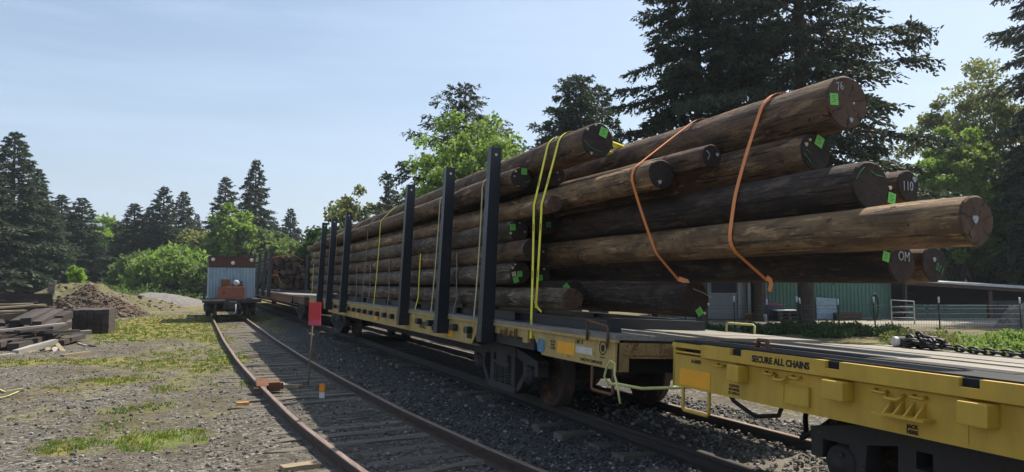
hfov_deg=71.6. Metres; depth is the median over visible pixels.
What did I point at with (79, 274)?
sapling
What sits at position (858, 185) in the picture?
log
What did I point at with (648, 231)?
cargo strap
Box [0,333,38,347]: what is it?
pile timber
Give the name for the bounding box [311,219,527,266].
log
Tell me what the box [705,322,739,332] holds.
shrubs
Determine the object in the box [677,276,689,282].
cargo strap
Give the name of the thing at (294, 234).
conifer tree
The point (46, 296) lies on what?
long beam
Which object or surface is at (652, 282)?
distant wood
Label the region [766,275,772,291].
cargo strap
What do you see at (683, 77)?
conifer tree
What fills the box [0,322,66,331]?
pile offcut
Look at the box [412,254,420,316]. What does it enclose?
cargo strap
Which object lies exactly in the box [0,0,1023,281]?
sky
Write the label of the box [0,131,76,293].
conifer tree
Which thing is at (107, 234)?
leafy tree
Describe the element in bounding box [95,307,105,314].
railway tie
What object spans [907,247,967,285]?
leafy tree
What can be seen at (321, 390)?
track marker
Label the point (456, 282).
cargo strap
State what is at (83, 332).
pile offcut
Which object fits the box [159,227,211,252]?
leafy tree
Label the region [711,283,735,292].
window
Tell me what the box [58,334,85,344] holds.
pile timber
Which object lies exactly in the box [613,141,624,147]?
cargo strap
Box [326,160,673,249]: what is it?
log
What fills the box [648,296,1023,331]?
wire fence
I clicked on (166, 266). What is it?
bush
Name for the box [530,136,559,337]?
cargo strap
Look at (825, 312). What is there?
leaning panel
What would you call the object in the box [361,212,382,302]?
cargo strap
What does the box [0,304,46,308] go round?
pale board
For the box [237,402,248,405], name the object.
wood scrap
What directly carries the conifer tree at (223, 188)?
on the ground at (15, 459)
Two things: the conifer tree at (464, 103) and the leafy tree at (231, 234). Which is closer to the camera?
the conifer tree at (464, 103)
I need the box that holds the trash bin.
[764,303,782,319]
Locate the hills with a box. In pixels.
[64,213,165,243]
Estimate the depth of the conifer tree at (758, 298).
35.72 m
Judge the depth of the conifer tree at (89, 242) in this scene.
91.87 m
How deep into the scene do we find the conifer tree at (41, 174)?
85.15 m
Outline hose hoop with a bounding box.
[870,293,879,319]
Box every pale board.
[0,303,33,304]
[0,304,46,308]
[0,310,26,311]
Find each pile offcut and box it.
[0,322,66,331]
[0,330,40,334]
[14,326,49,332]
[38,329,79,333]
[61,330,91,334]
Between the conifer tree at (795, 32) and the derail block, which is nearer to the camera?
the derail block
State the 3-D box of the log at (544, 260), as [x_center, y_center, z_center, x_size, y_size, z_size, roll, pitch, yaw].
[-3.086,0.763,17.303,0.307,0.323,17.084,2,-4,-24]
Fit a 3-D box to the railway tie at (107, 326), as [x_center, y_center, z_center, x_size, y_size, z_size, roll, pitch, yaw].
[-15.909,3.494,28.029,0.248,0.187,2.600,2,-4,-24]
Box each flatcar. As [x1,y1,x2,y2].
[248,246,331,320]
[309,147,819,408]
[603,338,1023,471]
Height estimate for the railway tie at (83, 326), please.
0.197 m
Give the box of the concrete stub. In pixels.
[47,281,55,295]
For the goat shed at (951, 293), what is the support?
on the ground at (15, 459)
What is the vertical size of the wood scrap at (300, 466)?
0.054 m
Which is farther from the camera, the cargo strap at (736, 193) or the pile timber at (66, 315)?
the pile timber at (66, 315)
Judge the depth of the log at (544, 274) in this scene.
9.63 m
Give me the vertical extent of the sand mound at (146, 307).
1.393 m
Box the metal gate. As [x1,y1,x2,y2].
[891,300,914,323]
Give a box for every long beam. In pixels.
[0,293,52,299]
[0,300,53,306]
[0,306,48,312]
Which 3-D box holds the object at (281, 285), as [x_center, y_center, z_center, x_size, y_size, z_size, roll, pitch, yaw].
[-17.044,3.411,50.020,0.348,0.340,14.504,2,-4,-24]
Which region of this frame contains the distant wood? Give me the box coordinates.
[139,226,969,282]
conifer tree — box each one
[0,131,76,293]
[0,174,53,293]
[24,168,85,266]
[24,200,89,283]
[53,194,101,281]
[65,197,118,282]
[100,203,159,278]
[104,220,120,247]
[124,186,188,255]
[125,206,159,248]
[165,191,199,239]
[194,214,201,235]
[197,176,240,231]
[230,159,278,287]
[271,221,281,233]
[279,208,304,288]
[352,81,521,218]
[374,177,399,215]
[526,72,621,310]
[583,83,625,312]
[606,0,788,323]
[643,0,987,325]
[702,1,842,320]
[849,140,953,293]
[973,0,1023,285]
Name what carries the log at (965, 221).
on the log at (887, 267)
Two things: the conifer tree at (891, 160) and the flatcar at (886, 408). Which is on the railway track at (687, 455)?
the flatcar at (886, 408)
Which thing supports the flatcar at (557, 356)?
on the railway track at (687, 455)
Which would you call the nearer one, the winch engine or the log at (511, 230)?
the log at (511, 230)
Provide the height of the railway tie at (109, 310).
0.190 m
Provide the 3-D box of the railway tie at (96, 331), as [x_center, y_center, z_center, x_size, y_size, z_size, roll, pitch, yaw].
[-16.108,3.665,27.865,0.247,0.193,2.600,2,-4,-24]
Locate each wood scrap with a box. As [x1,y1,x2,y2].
[12,339,57,352]
[55,343,64,350]
[60,351,91,356]
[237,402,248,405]
[279,460,319,471]
[284,383,302,388]
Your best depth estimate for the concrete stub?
39.16 m
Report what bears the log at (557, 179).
on the log at (655, 175)
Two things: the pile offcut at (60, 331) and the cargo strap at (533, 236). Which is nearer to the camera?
the cargo strap at (533, 236)
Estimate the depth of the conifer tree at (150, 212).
108.38 m
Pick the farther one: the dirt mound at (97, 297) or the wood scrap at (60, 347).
the dirt mound at (97, 297)
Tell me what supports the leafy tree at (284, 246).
on the ground at (15, 459)
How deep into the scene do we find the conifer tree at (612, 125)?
42.44 m
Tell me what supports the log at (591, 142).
on the log at (557, 179)
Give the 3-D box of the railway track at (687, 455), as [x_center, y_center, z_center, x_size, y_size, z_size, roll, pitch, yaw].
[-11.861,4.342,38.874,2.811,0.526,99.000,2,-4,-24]
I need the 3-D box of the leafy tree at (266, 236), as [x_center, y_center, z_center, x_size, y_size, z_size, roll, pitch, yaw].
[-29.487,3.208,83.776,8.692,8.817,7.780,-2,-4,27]
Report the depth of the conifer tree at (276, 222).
110.43 m
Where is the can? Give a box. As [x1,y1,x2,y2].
[891,336,904,346]
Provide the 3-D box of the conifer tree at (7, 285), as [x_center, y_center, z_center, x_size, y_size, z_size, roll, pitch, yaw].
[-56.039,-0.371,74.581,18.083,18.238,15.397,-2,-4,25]
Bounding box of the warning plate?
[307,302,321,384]
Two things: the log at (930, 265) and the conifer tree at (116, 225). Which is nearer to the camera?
the log at (930, 265)
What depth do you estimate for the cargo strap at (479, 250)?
10.22 m
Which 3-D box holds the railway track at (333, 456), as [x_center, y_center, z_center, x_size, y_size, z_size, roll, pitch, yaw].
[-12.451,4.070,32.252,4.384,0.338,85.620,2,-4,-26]
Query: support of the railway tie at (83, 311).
on the railway tie
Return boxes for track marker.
[319,384,324,397]
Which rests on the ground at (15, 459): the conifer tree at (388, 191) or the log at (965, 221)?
the conifer tree at (388, 191)
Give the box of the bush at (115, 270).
[100,251,168,288]
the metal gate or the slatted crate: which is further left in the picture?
the slatted crate
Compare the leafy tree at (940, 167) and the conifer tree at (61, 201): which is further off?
the conifer tree at (61, 201)
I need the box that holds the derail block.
[253,378,284,391]
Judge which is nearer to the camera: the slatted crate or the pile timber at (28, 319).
the pile timber at (28, 319)
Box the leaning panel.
[816,297,836,319]
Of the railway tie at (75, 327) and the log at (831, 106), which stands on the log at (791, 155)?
the log at (831, 106)
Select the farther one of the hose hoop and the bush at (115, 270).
the bush at (115, 270)
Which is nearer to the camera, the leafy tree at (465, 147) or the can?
the can
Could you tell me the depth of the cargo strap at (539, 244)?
8.54 m
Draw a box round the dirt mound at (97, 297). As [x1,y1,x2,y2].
[49,288,148,317]
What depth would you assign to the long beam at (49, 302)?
31.68 m
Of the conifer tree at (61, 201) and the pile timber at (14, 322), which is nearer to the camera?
the pile timber at (14, 322)
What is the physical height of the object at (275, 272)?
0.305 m
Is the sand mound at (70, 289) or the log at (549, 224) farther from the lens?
the sand mound at (70, 289)
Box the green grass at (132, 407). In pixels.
[0,314,257,453]
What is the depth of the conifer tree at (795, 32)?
28.38 m
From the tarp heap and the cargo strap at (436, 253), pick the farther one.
the tarp heap
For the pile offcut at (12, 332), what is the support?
on the pile timber at (65, 327)
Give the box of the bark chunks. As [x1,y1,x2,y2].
[49,284,149,317]
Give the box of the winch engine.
[217,279,245,298]
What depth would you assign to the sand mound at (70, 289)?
45.88 m
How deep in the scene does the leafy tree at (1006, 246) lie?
45.43 m
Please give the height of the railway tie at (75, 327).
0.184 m
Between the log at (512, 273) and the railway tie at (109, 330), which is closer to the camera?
the log at (512, 273)
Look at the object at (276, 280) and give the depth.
43.87 m
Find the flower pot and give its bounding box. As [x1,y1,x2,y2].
[745,313,753,320]
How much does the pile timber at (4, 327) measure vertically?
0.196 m
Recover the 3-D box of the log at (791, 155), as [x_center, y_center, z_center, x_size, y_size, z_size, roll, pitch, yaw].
[-2.869,0.048,17.929,0.346,0.362,26.206,2,-4,-25]
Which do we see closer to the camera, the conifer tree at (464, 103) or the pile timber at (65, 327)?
the pile timber at (65, 327)
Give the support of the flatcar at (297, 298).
on the railway track at (687, 455)
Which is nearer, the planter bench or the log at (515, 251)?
the log at (515, 251)
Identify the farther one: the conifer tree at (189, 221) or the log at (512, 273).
the conifer tree at (189, 221)
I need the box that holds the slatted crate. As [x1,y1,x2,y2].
[773,310,796,320]
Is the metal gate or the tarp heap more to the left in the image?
the metal gate
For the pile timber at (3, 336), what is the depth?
21.49 m
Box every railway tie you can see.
[72,307,83,314]
[72,315,79,319]
[72,320,78,324]
[72,325,78,329]
[79,324,86,328]
[80,307,95,314]
[86,324,93,328]
[87,307,99,314]
[94,329,100,333]
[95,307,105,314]
[101,325,114,333]
[102,307,115,313]
[102,312,115,318]
[102,316,114,323]
[102,321,114,328]
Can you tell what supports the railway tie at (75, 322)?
on the railway tie at (75, 327)
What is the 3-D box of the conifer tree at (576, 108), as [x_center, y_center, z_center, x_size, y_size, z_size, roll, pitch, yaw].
[3.518,-2.268,40.241,7.908,14.188,7.905,0,-4,-3]
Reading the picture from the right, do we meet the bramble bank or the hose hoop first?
the hose hoop
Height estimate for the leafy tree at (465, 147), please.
11.857 m
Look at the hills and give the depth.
1260.74 m
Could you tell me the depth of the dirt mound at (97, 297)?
38.83 m
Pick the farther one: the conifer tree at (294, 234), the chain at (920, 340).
the conifer tree at (294, 234)
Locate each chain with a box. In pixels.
[900,331,951,349]
[945,345,1023,357]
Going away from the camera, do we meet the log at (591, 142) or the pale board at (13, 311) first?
the log at (591, 142)
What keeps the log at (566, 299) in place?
on the flatcar at (557, 356)
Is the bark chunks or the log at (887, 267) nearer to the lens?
the log at (887, 267)
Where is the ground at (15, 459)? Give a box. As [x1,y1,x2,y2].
[0,293,1023,471]
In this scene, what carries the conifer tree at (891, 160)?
on the ground at (15, 459)
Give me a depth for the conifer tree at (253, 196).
92.10 m
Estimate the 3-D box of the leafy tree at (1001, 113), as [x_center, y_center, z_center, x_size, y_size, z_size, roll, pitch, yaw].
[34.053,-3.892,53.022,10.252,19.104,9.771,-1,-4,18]
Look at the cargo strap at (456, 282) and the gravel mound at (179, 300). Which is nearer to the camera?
the cargo strap at (456, 282)
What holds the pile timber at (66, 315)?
on the pile timber at (65, 327)
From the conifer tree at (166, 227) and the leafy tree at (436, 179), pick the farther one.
the conifer tree at (166, 227)
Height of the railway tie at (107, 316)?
0.196 m
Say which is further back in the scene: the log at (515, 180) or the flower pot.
the flower pot
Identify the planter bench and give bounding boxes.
[833,312,861,320]
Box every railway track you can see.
[203,311,547,471]
[253,298,810,471]
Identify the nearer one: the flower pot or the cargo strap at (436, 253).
the cargo strap at (436, 253)
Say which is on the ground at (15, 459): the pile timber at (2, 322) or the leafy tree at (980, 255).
the leafy tree at (980, 255)
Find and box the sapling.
[65,265,87,282]
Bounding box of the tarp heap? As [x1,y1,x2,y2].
[993,303,1023,329]
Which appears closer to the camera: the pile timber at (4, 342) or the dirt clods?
the pile timber at (4, 342)
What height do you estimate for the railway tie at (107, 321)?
0.194 m
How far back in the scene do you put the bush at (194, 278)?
68.48 m
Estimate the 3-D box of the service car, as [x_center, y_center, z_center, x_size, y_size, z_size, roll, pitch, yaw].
[-15.509,2.771,38.489,2.996,3.122,9.692,2,-4,-24]
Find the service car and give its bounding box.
[196,256,261,318]
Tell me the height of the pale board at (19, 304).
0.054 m
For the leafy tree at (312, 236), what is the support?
on the ground at (15, 459)
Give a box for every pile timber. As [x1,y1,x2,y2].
[0,313,21,320]
[0,319,5,325]
[0,324,23,331]
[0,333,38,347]
[0,334,20,337]
[7,333,64,348]
[9,308,43,326]
[20,308,54,324]
[30,309,63,325]
[39,322,71,335]
[43,318,64,329]
[55,311,72,321]
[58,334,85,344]
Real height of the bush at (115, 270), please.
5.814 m
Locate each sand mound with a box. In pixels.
[35,282,134,305]
[117,292,191,310]
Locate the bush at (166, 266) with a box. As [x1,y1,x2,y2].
[116,241,210,292]
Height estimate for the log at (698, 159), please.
0.384 m
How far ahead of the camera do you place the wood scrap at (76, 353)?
18.92 m
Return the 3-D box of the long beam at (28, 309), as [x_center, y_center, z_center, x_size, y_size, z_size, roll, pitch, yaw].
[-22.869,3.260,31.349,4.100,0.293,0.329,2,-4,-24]
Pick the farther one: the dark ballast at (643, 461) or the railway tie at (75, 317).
the railway tie at (75, 317)
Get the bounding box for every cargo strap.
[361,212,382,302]
[373,207,394,308]
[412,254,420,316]
[430,178,460,311]
[451,252,457,319]
[472,158,506,326]
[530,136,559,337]
[535,131,572,307]
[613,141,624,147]
[631,118,707,279]
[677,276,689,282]
[728,92,787,281]
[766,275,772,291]
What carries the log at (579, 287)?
on the flatcar at (557, 356)
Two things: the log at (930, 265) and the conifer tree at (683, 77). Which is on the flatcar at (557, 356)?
the log at (930, 265)
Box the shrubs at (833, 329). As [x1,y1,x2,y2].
[739,319,908,338]
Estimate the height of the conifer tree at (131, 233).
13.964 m
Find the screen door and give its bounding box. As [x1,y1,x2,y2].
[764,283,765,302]
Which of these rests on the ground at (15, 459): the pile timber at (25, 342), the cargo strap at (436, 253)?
the pile timber at (25, 342)
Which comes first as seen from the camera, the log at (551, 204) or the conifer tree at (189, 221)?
the log at (551, 204)
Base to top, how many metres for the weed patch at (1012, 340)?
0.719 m
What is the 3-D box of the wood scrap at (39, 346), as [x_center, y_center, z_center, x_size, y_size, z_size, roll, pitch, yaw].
[-13.473,3.145,20.100,0.214,0.163,1.419,0,3,7]
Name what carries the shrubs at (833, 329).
on the ground at (15, 459)
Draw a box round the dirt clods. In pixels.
[33,281,180,310]
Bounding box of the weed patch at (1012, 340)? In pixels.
[954,328,1023,356]
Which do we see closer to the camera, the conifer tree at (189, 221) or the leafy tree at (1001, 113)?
the leafy tree at (1001, 113)
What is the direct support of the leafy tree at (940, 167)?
on the ground at (15, 459)
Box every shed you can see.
[676,282,890,318]
[891,280,1023,319]
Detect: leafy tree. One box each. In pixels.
[93,211,128,245]
[93,231,116,254]
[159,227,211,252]
[199,202,262,256]
[239,227,288,287]
[256,236,302,288]
[291,225,349,293]
[323,183,382,230]
[401,152,472,203]
[406,108,528,198]
[889,57,1023,281]
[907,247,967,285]
[910,124,1005,284]
[957,186,1023,284]
[976,232,1023,284]
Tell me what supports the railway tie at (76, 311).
on the railway tie at (75, 317)
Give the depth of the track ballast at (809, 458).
8.35 m
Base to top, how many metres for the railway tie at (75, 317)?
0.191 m
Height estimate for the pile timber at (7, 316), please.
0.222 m
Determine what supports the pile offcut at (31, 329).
on the pile timber at (25, 342)
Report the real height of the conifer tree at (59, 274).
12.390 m
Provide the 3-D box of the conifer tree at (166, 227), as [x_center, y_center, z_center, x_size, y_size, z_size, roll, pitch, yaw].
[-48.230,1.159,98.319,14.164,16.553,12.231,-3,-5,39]
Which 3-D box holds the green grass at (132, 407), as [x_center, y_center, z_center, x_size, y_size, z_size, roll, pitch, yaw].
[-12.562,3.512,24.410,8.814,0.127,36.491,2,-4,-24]
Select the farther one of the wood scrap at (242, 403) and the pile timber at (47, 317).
the pile timber at (47, 317)
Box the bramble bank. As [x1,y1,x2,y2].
[101,282,206,299]
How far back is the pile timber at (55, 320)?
23.20 m
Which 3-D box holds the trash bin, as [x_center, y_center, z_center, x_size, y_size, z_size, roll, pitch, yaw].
[13.433,3.949,36.928,1.000,0.900,0.860,0,-4,0]
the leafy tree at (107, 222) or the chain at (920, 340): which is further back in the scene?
the leafy tree at (107, 222)
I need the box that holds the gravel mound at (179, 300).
[134,292,203,305]
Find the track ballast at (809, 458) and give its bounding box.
[570,393,829,471]
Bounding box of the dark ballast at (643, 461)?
[291,334,703,471]
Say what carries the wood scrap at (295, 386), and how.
on the ground at (15, 459)
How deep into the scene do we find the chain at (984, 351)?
5.96 m
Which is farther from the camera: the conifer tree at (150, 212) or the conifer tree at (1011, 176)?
the conifer tree at (150, 212)
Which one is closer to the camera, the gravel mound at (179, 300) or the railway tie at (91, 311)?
the railway tie at (91, 311)
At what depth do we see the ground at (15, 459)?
11.04 m
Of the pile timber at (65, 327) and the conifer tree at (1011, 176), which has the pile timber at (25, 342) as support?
the pile timber at (65, 327)
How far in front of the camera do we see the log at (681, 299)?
7.62 m
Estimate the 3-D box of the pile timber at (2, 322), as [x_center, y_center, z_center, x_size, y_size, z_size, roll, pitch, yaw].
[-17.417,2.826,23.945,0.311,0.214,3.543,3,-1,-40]
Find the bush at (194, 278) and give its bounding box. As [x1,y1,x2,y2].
[178,259,207,295]
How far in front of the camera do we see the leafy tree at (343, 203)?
51.63 m
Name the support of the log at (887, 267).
on the log at (681, 299)
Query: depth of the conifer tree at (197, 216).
120.56 m

